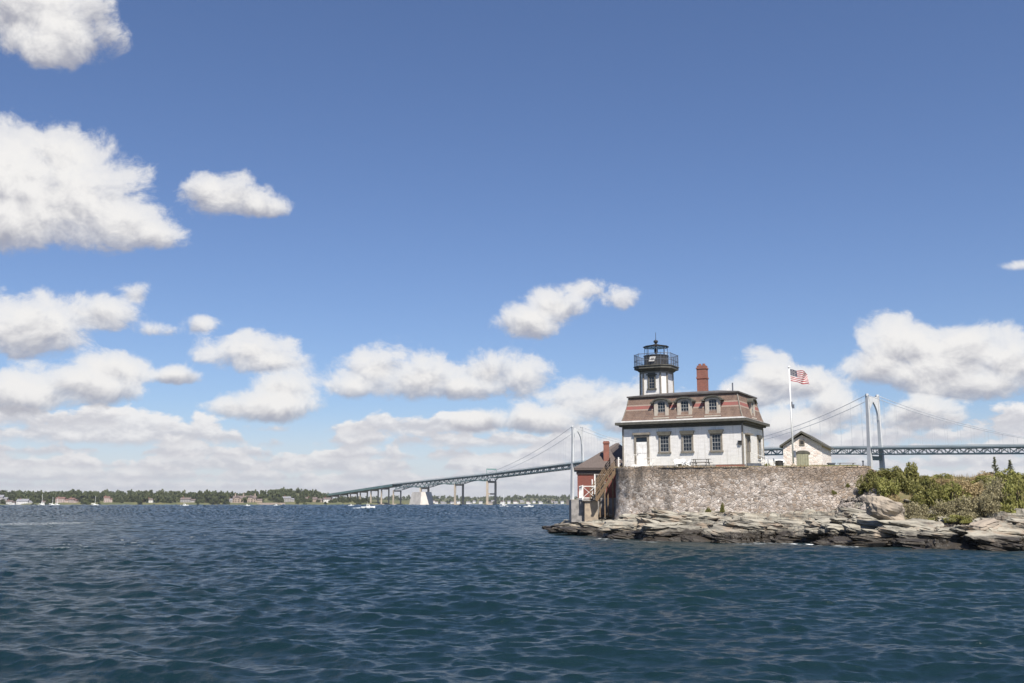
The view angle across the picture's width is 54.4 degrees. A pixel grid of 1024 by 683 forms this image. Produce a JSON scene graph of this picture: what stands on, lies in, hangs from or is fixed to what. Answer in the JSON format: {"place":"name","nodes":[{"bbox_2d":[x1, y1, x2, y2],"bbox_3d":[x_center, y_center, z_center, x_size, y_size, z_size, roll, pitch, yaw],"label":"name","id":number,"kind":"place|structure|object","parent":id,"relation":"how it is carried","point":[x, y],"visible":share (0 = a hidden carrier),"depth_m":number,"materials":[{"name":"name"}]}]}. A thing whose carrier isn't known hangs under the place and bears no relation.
{"place":"outdoors","nodes":[
{"label":"outdoors","id":0,"kind":"place"},
{"bbox_2d":[0,493,409,504],"bbox_3d":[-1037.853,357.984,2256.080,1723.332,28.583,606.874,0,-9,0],"label":"shore","id":1,"kind":"structure","parent":0,"point":[374,502],"depth_m":1998.53,"materials":[{"name":"plant"}]},
{"bbox_2d":[16,498,32,504],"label":"house","id":2,"kind":"structure","parent":1,"relation":"on","point":[22,501],"depth_m":1994.92,"materials":[{"name":"grey"}]},
{"bbox_2d":[55,496,67,502],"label":"house","id":3,"kind":"structure","parent":1,"relation":"on","point":[61,499],"depth_m":2002.72,"materials":[{"name":"beige brick"}]},
{"bbox_2d":[0,487,332,500],"bbox_3d":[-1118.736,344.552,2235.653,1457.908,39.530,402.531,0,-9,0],"label":"shore woods","id":4,"kind":"object","parent":1,"relation":"on","point":[172,494],"visible":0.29,"depth_m":2179.44,"materials":[{"name":"plant"}]},
{"bbox_2d":[180,496,195,501],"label":"house","id":5,"kind":"structure","parent":1,"relation":"on","point":[183,499],"depth_m":2000.03,"materials":[{"name":"brown"}]},
{"bbox_2d":[233,493,262,502],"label":"mansion","id":6,"kind":"structure","parent":1,"relation":"on","point":[238,498],"depth_m":1994.56,"materials":[{"name":"brown"}]},
{"bbox_2d":[282,495,293,501],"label":"house","id":7,"kind":"structure","parent":1,"relation":"on","point":[287,498],"depth_m":2022.63,"materials":[{"name":"grey"}]},
{"bbox_2d":[394,498,565,503],"bbox_3d":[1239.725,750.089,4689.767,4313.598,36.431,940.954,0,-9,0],"label":"hills","id":8,"kind":"structure","parent":0,"point":[531,500],"depth_m":4483.38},
{"bbox_2d":[337,494,577,502],"bbox_3d":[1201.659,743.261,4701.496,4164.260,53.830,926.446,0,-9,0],"label":"hill woods","id":9,"kind":"object","parent":8,"relation":"on","point":[506,499],"visible":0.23,"depth_m":4615.72,"materials":[{"name":"plant"}]},
{"bbox_2d":[0,504,1023,682],"bbox_3d":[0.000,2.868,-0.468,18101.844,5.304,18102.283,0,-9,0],"label":"sea water","id":10,"kind":"structure","parent":0,"point":[354,593],"depth_m":30.52,"materials":[{"name":"liquid"}]},
{"bbox_2d":[327,394,1023,504],"bbox_3d":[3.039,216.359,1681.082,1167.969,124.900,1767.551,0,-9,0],"label":"suspension bridge","id":11,"kind":"structure","parent":10,"relation":"on","point":[421,498],"depth_m":1219.79,"materials":[{"name":"metal"}]},
{"bbox_2d":[0,0,1023,498],"label":"sky","id":12,"kind":"structure","parent":0,"point":[325,246],"materials":[{"name":"blue"}]},
{"bbox_2d":[670,465,869,468],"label":"terrace ground","id":13,"kind":"structure","parent":0,"point":[794,465],"depth_m":91.17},
{"bbox_2d":[626,454,654,466],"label":"porch steps","id":14,"kind":"structure","parent":13,"relation":"on","point":[639,465],"depth_m":99.25,"materials":[{"name":"white wood"}]},
{"bbox_2d":[615,332,769,466],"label":"lighthouse","id":15,"kind":"object","parent":13,"relation":"on","point":[662,423],"visible":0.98,"depth_m":99.33,"materials":[{"name":"white wood"}]},
{"bbox_2d":[632,432,649,463],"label":"door","id":16,"kind":"structure","parent":15,"relation":"in","point":[641,451],"depth_m":100.34,"materials":[{"name":"beige paint"}]},
{"bbox_2d":[657,431,671,452],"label":"window","id":17,"kind":"structure","parent":15,"relation":"in","point":[663,436],"depth_m":99.30,"materials":[{"name":"beige paint"}]},
{"bbox_2d":[679,430,694,452],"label":"window","id":18,"kind":"structure","parent":15,"relation":"in","point":[687,445],"depth_m":98.21,"materials":[{"name":"beige paint"}]},
{"bbox_2d":[708,429,723,451],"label":"window","id":19,"kind":"structure","parent":15,"relation":"in","point":[716,443],"depth_m":96.85,"materials":[{"name":"beige paint"}]},
{"bbox_2d":[745,433,752,462],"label":"side door","id":20,"kind":"structure","parent":15,"relation":"in","point":[747,435],"depth_m":97.00,"materials":[{"name":"beige paint"}]},
{"bbox_2d":[757,435,762,458],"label":"window","id":21,"kind":"structure","parent":15,"relation":"in","point":[759,437],"depth_m":100.90,"materials":[{"name":"beige paint"}]},
{"bbox_2d":[747,452,767,465],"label":"side steps","id":22,"kind":"structure","parent":13,"relation":"on","point":[754,464],"depth_m":96.16,"materials":[{"name":"wood"}]},
{"bbox_2d":[788,366,795,465],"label":"flagpole","id":23,"kind":"object","parent":13,"relation":"on","point":[792,439],"visible":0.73,"depth_m":96.94,"materials":[{"name":"white metal"}]},
{"bbox_2d":[790,369,808,383],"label":"flag","id":24,"kind":"object","parent":23,"relation":"attached to","point":[800,376],"visible":1,"depth_m":97.69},
{"bbox_2d":[779,431,833,465],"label":"stone hut","id":25,"kind":"object","parent":13,"relation":"on","point":[809,450],"visible":0.77,"depth_m":104.36,"materials":[{"name":"white paint"}]},
{"bbox_2d":[797,454,808,464],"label":"door","id":26,"kind":"structure","parent":25,"relation":"in","point":[803,459],"depth_m":104.11,"materials":[{"name":"green paint"}]},
{"bbox_2d":[554,490,1023,547],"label":"rocky shore","id":27,"kind":"structure","parent":0,"point":[752,535],"depth_m":81.15,"materials":[{"name":"stone"}]},
{"bbox_2d":[559,526,582,533],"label":"ledge rock","id":28,"kind":"object","parent":27,"relation":"on","point":[571,529],"visible":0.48,"depth_m":96.08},
{"bbox_2d":[569,500,583,521],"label":"stone pier","id":29,"kind":"structure","parent":27,"relation":"on","point":[576,510],"depth_m":103.14,"materials":[{"name":"grey stone"}]},
{"bbox_2d":[576,528,596,534],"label":"ledge rock","id":30,"kind":"object","parent":27,"relation":"on","point":[585,531],"visible":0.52,"depth_m":94.47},
{"bbox_2d":[584,501,597,521],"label":"concrete pier","id":31,"kind":"structure","parent":27,"relation":"on","point":[590,510],"depth_m":102.27,"materials":[{"name":"concrete"}]},
{"bbox_2d":[579,474,598,500],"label":"stair landing","id":32,"kind":"object","parent":31,"relation":"on","point":[581,497],"visible":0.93,"depth_m":102.55,"materials":[{"name":"white wood"}]},
{"bbox_2d":[578,521,603,527],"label":"ledge rock","id":33,"kind":"object","parent":27,"relation":"on","point":[590,524],"visible":0.29,"depth_m":96.19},
{"bbox_2d":[574,441,622,514],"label":"brick house","id":34,"kind":"structure","parent":27,"relation":"on","point":[587,470],"depth_m":108.67,"materials":[{"name":"red brick"}]},
{"bbox_2d":[595,474,605,497],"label":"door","id":35,"kind":"structure","parent":34,"relation":"in","point":[602,496],"depth_m":108.30,"materials":[{"name":"wood"}]},
{"bbox_2d":[589,457,616,516],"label":"wooden staircase","id":36,"kind":"structure","parent":27,"relation":"on","point":[603,478],"depth_m":102.46,"materials":[{"name":"wood"}]},
{"bbox_2d":[598,520,637,530],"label":"ledge rock","id":37,"kind":"object","parent":27,"relation":"on","point":[619,525],"visible":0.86,"depth_m":87.45,"materials":[{"name":"stone"}]},
{"bbox_2d":[607,533,637,538],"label":"ledge rock","id":38,"kind":"object","parent":27,"relation":"on","point":[618,536],"visible":0.5,"depth_m":84.83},
{"bbox_2d":[618,514,644,518],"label":"ledge rock","id":39,"kind":"object","parent":27,"relation":"on","point":[621,516],"visible":0.24,"depth_m":94.08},
{"bbox_2d":[626,531,641,536],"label":"ledge rock","id":40,"kind":"object","parent":27,"relation":"on","point":[632,533],"visible":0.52,"depth_m":85.13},
{"bbox_2d":[635,517,660,526],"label":"ledge rock","id":41,"kind":"object","parent":27,"relation":"on","point":[640,520],"visible":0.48,"depth_m":83.88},
{"bbox_2d":[641,523,659,529],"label":"ledge rock","id":42,"kind":"object","parent":27,"relation":"on","point":[648,525],"visible":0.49,"depth_m":83.03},
{"bbox_2d":[642,529,675,538],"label":"ledge rock","id":43,"kind":"object","parent":27,"relation":"on","point":[648,533],"visible":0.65,"depth_m":82.62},
{"bbox_2d":[637,522,682,529],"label":"ledge rock","id":44,"kind":"object","parent":27,"relation":"on","point":[663,526],"visible":0.82,"depth_m":83.03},
{"bbox_2d":[649,536,670,541],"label":"ledge rock","id":45,"kind":"object","parent":27,"relation":"on","point":[661,538],"visible":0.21,"depth_m":81.01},
{"bbox_2d":[651,507,677,513],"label":"ledge rock","id":46,"kind":"object","parent":27,"relation":"on","point":[657,510],"visible":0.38,"depth_m":89.71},
{"bbox_2d":[647,513,691,524],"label":"ledge rock","id":47,"kind":"object","parent":27,"relation":"on","point":[663,517],"visible":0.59,"depth_m":85.28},
{"bbox_2d":[658,530,700,536],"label":"ledge rock","id":48,"kind":"object","parent":27,"relation":"on","point":[676,533],"visible":0.91,"depth_m":81.33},
{"bbox_2d":[667,536,697,541],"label":"ledge rock","id":49,"kind":"object","parent":27,"relation":"on","point":[677,539],"visible":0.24,"depth_m":80.31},
{"bbox_2d":[669,525,701,531],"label":"ledge rock","id":50,"kind":"object","parent":27,"relation":"on","point":[686,528],"visible":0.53,"depth_m":82.59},
{"bbox_2d":[689,537,711,541],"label":"ledge rock","id":51,"kind":"object","parent":27,"relation":"on","point":[698,539],"visible":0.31,"depth_m":78.96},
{"bbox_2d":[682,512,719,519],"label":"ledge rock","id":52,"kind":"object","parent":27,"relation":"on","point":[707,515],"visible":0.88,"depth_m":85.43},
{"bbox_2d":[701,523,744,538],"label":"ledge rock","id":53,"kind":"object","parent":27,"relation":"on","point":[718,530],"visible":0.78,"depth_m":79.46,"materials":[{"name":"stone"}]},
{"bbox_2d":[710,537,755,542],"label":"ledge rock","id":54,"kind":"object","parent":27,"relation":"on","point":[719,540],"visible":0.46,"depth_m":76.35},
{"bbox_2d":[614,463,875,518],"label":"fort wall","id":55,"kind":"structure","parent":27,"relation":"on","point":[781,489],"depth_m":92.85,"materials":[{"name":"stone"}]},
{"bbox_2d":[717,520,777,531],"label":"ledge rock","id":56,"kind":"object","parent":27,"relation":"on","point":[730,523],"visible":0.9,"depth_m":80.65,"materials":[{"name":"stone"}]},
{"bbox_2d":[738,517,782,526],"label":"ledge rock","id":57,"kind":"object","parent":27,"relation":"on","point":[765,522],"visible":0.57,"depth_m":81.88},
{"bbox_2d":[764,538,801,542],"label":"ledge rock","id":58,"kind":"object","parent":27,"relation":"on","point":[789,540],"visible":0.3,"depth_m":77.84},
{"bbox_2d":[775,530,799,538],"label":"ledge rock","id":59,"kind":"object","parent":27,"relation":"on","point":[782,535],"visible":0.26,"depth_m":79.09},
{"bbox_2d":[774,520,801,525],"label":"ledge rock","id":60,"kind":"object","parent":27,"relation":"on","point":[782,522],"visible":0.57,"depth_m":82.50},
{"bbox_2d":[795,527,826,539],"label":"ledge rock","id":61,"kind":"object","parent":27,"relation":"on","point":[812,533],"visible":0.45,"depth_m":76.65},
{"bbox_2d":[801,520,826,527],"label":"ledge rock","id":62,"kind":"object","parent":27,"relation":"on","point":[809,524],"visible":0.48,"depth_m":79.81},
{"bbox_2d":[810,539,830,544],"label":"ledge rock","id":63,"kind":"object","parent":27,"relation":"on","point":[819,542],"visible":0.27,"depth_m":72.97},
{"bbox_2d":[812,516,836,525],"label":"ledge rock","id":64,"kind":"object","parent":27,"relation":"on","point":[823,519],"visible":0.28,"depth_m":79.77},
{"bbox_2d":[818,523,843,534],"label":"ledge rock","id":65,"kind":"object","parent":27,"relation":"on","point":[834,529],"visible":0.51,"depth_m":75.44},
{"bbox_2d":[829,517,847,523],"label":"ledge rock","id":66,"kind":"object","parent":27,"relation":"on","point":[838,520],"visible":0.42,"depth_m":77.49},
{"bbox_2d":[830,536,854,544],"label":"ledge rock","id":67,"kind":"object","parent":27,"relation":"on","point":[839,539],"visible":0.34,"depth_m":72.55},
{"bbox_2d":[834,511,857,517],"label":"ledge rock","id":68,"kind":"object","parent":27,"relation":"on","point":[844,514],"visible":0.45,"depth_m":79.77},
{"bbox_2d":[838,507,865,512],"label":"ledge rock","id":69,"kind":"object","parent":27,"relation":"on","point":[845,509],"visible":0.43,"depth_m":80.25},
{"bbox_2d":[842,523,868,532],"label":"ledge rock","id":70,"kind":"object","parent":27,"relation":"on","point":[848,527],"visible":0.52,"depth_m":74.40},
{"bbox_2d":[846,518,882,528],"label":"ledge rock","id":71,"kind":"object","parent":27,"relation":"on","point":[870,523],"visible":0.4,"depth_m":75.18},
{"bbox_2d":[851,513,877,519],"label":"ledge rock","id":72,"kind":"object","parent":27,"relation":"on","point":[859,516],"visible":0.33,"depth_m":77.98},
{"bbox_2d":[854,469,879,494],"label":"shrub","id":73,"kind":"object","parent":27,"relation":"on","point":[868,482],"visible":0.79,"depth_m":85.89,"materials":[{"name":"green plant"}]},
{"bbox_2d":[844,541,892,546],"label":"ledge rock","id":74,"kind":"object","parent":27,"relation":"on","point":[867,544],"visible":0.56,"depth_m":70.88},
{"bbox_2d":[848,536,892,544],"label":"ledge rock","id":75,"kind":"object","parent":27,"relation":"on","point":[855,538],"visible":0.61,"depth_m":71.25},
{"bbox_2d":[853,528,888,537],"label":"ledge rock","id":76,"kind":"object","parent":27,"relation":"on","point":[871,533],"visible":0.61,"depth_m":71.94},
{"bbox_2d":[864,495,904,519],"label":"boulder","id":77,"kind":"object","parent":27,"relation":"on","point":[881,508],"visible":0.87,"depth_m":73.30,"materials":[{"name":"stone"}]},
{"bbox_2d":[878,525,917,535],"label":"ledge rock","id":78,"kind":"object","parent":27,"relation":"on","point":[891,530],"visible":0.53,"depth_m":71.33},
{"bbox_2d":[877,520,936,527],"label":"ledge rock","id":79,"kind":"object","parent":27,"relation":"on","point":[905,524],"visible":0.45,"depth_m":72.12,"materials":[{"name":"stone"}]},
{"bbox_2d":[891,538,925,547],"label":"ledge rock","id":80,"kind":"object","parent":27,"relation":"on","point":[903,542],"visible":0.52,"depth_m":68.77,"materials":[{"name":"stone"}]},
{"bbox_2d":[903,501,929,519],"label":"shrub","id":81,"kind":"object","parent":27,"relation":"on","point":[915,511],"visible":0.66,"depth_m":75.86,"materials":[{"name":"grey plant"}]},
{"bbox_2d":[896,531,939,539],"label":"ledge rock","id":82,"kind":"object","parent":27,"relation":"on","point":[907,534],"visible":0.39,"depth_m":70.08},
{"bbox_2d":[909,518,943,530],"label":"ledge rock","id":83,"kind":"object","parent":27,"relation":"on","point":[932,525],"visible":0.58,"depth_m":72.00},
{"bbox_2d":[916,530,960,538],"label":"ledge rock","id":84,"kind":"object","parent":27,"relation":"on","point":[938,534],"visible":0.91,"depth_m":69.39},
{"bbox_2d":[925,499,955,520],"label":"shrub","id":85,"kind":"object","parent":27,"relation":"on","point":[942,509],"visible":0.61,"depth_m":75.15,"materials":[{"name":"grey plant"}]},
{"bbox_2d":[934,526,954,532],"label":"ledge rock","id":86,"kind":"object","parent":27,"relation":"on","point":[945,529],"visible":0.52,"depth_m":69.86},
{"bbox_2d":[925,541,978,549],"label":"ledge rock","id":87,"kind":"object","parent":27,"relation":"on","point":[959,545],"visible":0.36,"depth_m":66.88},
{"bbox_2d":[934,481,972,504],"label":"shrub","id":88,"kind":"object","parent":27,"relation":"on","point":[949,496],"visible":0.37,"depth_m":78.53,"materials":[{"name":"green plant"}]},
{"bbox_2d":[944,514,972,524],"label":"shrub","id":89,"kind":"object","parent":27,"relation":"on","point":[959,520],"visible":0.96,"depth_m":72.65,"materials":[{"name":"green plant"}]},
{"bbox_2d":[949,525,976,535],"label":"ledge rock","id":90,"kind":"object","parent":27,"relation":"on","point":[961,530],"visible":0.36,"depth_m":67.68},
{"bbox_2d":[945,495,982,519],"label":"shrub","id":91,"kind":"object","parent":27,"relation":"on","point":[962,508],"visible":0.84,"depth_m":73.84,"materials":[{"name":"grey plant"}]},
{"bbox_2d":[968,518,1001,530],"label":"boulder","id":92,"kind":"object","parent":27,"relation":"on","point":[985,524],"visible":0.69,"depth_m":67.90,"materials":[{"name":"stone"}]},
{"bbox_2d":[961,530,1022,544],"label":"ledge rock","id":93,"kind":"object","parent":27,"relation":"on","point":[983,537],"visible":0.92,"depth_m":65.94,"materials":[{"name":"stone"}]},
{"bbox_2d":[977,545,1009,550],"bbox_3d":[32.204,13.771,65.214,3.337,0.484,1.653,9,-3,1],"label":"ledge rock","id":94,"kind":"object","parent":27,"relation":"on","point":[986,547],"visible":0.41,"depth_m":64.89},
{"bbox_2d":[992,457,999,475],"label":"conifer","id":95,"kind":"object","parent":27,"relation":"on","point":[994,462],"visible":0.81,"depth_m":89.29,"materials":[{"name":"green plant"}]},
{"bbox_2d":[982,541,1023,550],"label":"ledge rock","id":96,"kind":"object","parent":27,"relation":"on","point":[1010,546],"visible":0.59,"depth_m":64.82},
{"bbox_2d":[983,468,1023,487],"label":"shrub","id":97,"kind":"object","parent":27,"relation":"on","point":[1002,474],"visible":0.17,"depth_m":81.42,"materials":[{"name":"green plant"}]},
{"bbox_2d":[986,523,1023,535],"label":"ledge rock","id":98,"kind":"object","parent":27,"relation":"on","point":[1006,528],"visible":0.58,"depth_m":67.55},
{"bbox_2d":[997,476,1023,512],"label":"shrub","id":99,"kind":"object","parent":27,"relation":"on","point":[1014,501],"visible":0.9,"depth_m":72.98,"materials":[{"name":"green plant"}]},
{"bbox_2d":[1006,518,1023,524],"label":"ledge rock","id":100,"kind":"object","parent":27,"relation":"on","point":[1015,520],"visible":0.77,"depth_m":68.91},
{"bbox_2d":[880,473,1023,510],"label":"turf slope","id":101,"kind":"structure","parent":0,"point":[902,495],"depth_m":83.04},
{"bbox_2d":[869,468,904,477],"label":"shrub","id":102,"kind":"object","parent":101,"relation":"on","point":[884,472],"visible":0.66,"depth_m":86.07,"materials":[{"name":"green plant"}]},
{"bbox_2d":[874,476,901,497],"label":"shrub","id":103,"kind":"object","parent":101,"relation":"on","point":[884,486],"visible":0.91,"depth_m":83.37,"materials":[{"name":"green plant"}]},
{"bbox_2d":[890,465,902,479],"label":"shrub","id":104,"kind":"object","parent":101,"relation":"on","point":[897,470],"visible":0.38,"depth_m":86.50,"materials":[{"name":"green plant"}]},
{"bbox_2d":[893,462,925,494],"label":"shrub","id":105,"kind":"object","parent":101,"relation":"on","point":[908,478],"visible":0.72,"depth_m":83.83,"materials":[{"name":"green plant"}]},
{"bbox_2d":[909,475,945,508],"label":"shrub","id":106,"kind":"object","parent":101,"relation":"on","point":[929,494],"visible":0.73,"depth_m":78.60,"materials":[{"name":"green plant"}]},
{"bbox_2d":[932,479,951,484],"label":"shrub","id":107,"kind":"object","parent":101,"relation":"on","point":[942,481],"visible":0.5,"depth_m":91.64,"materials":[{"name":"green plant"}]},
{"bbox_2d":[930,473,955,479],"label":"shrub","id":108,"kind":"object","parent":101,"relation":"on","point":[940,475],"visible":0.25,"depth_m":95.25,"materials":[{"name":"green plant"}]},
{"bbox_2d":[921,473,1005,504],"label":"dry grass","id":109,"kind":"structure","parent":101,"relation":"on","point":[961,477],"depth_m":93.33,"materials":[{"name":"plant"}]},
{"bbox_2d":[953,480,986,497],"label":"shrub","id":110,"kind":"object","parent":101,"relation":"on","point":[969,487],"visible":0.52,"depth_m":79.67,"materials":[{"name":"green plant"}]},
{"bbox_2d":[974,471,994,478],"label":"shrub","id":111,"kind":"object","parent":101,"relation":"on","point":[987,473],"visible":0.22,"depth_m":89.53,"materials":[{"name":"green plant"}]},
{"bbox_2d":[969,481,1003,516],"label":"shrub","id":112,"kind":"object","parent":101,"relation":"on","point":[989,504],"visible":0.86,"depth_m":73.17,"materials":[{"name":"grey plant"}]},
{"bbox_2d":[971,475,1004,486],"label":"shrub","id":113,"kind":"object","parent":101,"relation":"on","point":[977,479],"visible":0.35,"depth_m":85.72,"materials":[{"name":"green plant"}]},
{"bbox_2d":[987,475,1021,505],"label":"shrub","id":114,"kind":"object","parent":101,"relation":"on","point":[997,481],"visible":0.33,"depth_m":74.33,"materials":[{"name":"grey plant"}]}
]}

